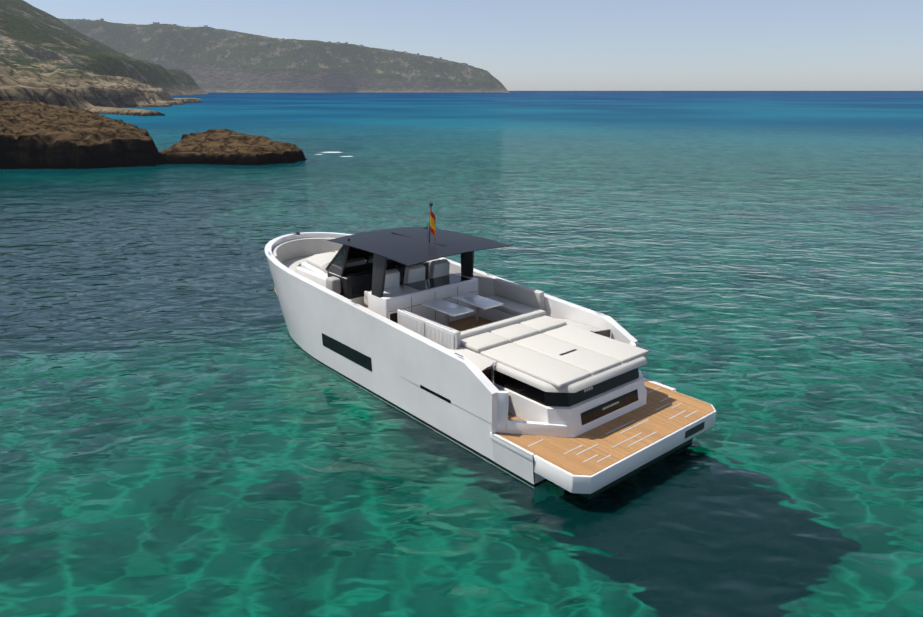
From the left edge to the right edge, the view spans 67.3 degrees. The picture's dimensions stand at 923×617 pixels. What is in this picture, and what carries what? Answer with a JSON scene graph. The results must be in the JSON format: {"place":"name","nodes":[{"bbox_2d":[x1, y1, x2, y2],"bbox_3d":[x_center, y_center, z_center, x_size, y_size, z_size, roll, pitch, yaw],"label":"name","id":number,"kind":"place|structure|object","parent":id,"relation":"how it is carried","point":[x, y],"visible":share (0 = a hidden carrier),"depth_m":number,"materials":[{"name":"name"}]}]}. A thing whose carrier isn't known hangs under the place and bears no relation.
{"place":"outdoors","nodes":[
{"label":"outdoors","id":0,"kind":"place"},
{"bbox_2d":[0,35,201,115],"bbox_3d":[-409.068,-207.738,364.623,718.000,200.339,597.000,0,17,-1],"label":"coast","id":1,"kind":"structure","parent":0,"point":[31,72],"depth_m":268.99},
{"bbox_2d":[0,0,207,95],"bbox_3d":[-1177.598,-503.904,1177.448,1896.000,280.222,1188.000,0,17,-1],"label":"coast hill","id":2,"kind":"structure","parent":0,"point":[22,20],"depth_m":861.24,"materials":[{"name":"green plant"}]},
{"bbox_2d":[58,18,509,92],"bbox_3d":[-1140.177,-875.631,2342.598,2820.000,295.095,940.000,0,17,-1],"label":"distant headland","id":3,"kind":"structure","parent":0,"point":[208,60],"depth_m":2215.48,"materials":[{"name":"green plant"}]},
{"bbox_2d":[73,18,467,64],"bbox_3d":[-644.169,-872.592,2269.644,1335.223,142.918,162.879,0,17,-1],"label":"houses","id":4,"kind":"structure","parent":3,"relation":"on","point":[227,31],"depth_m":2269.02,"materials":[{"name":"white"}]},
{"bbox_2d":[0,91,922,616],"bbox_3d":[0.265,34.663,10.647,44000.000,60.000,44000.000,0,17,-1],"label":"sea","id":5,"kind":"structure","parent":0,"point":[188,427],"depth_m":16.44,"materials":[{"name":"liquid"}]},
{"bbox_2d":[315,152,352,156],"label":"foam","id":6,"kind":"object","parent":5,"relation":"on","point":[334,152],"visible":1,"depth_m":71.99,"materials":[{"name":"white"}]},
{"bbox_2d":[265,203,715,496],"bbox_3d":[-0.900,-0.259,16.266,4.058,4.542,13.236,-14,22,-38],"label":"yacht","id":7,"kind":"object","parent":5,"relation":"on","point":[514,379],"visible":1,"depth_m":13.62,"materials":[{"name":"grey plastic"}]},
{"bbox_2d":[23,0,922,90],"label":"sky","id":8,"kind":"structure","parent":0,"point":[527,45],"materials":[{"name":"blue"}]},
{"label":"seabed","id":9,"kind":"structure","parent":0,"visible":0},
{"bbox_2d":[0,101,306,168],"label":"rocks","id":10,"kind":"object","parent":9,"relation":"on","point":[37,135],"visible":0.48,"depth_m":61.67,"materials":[{"name":"brown stone"}]}
]}

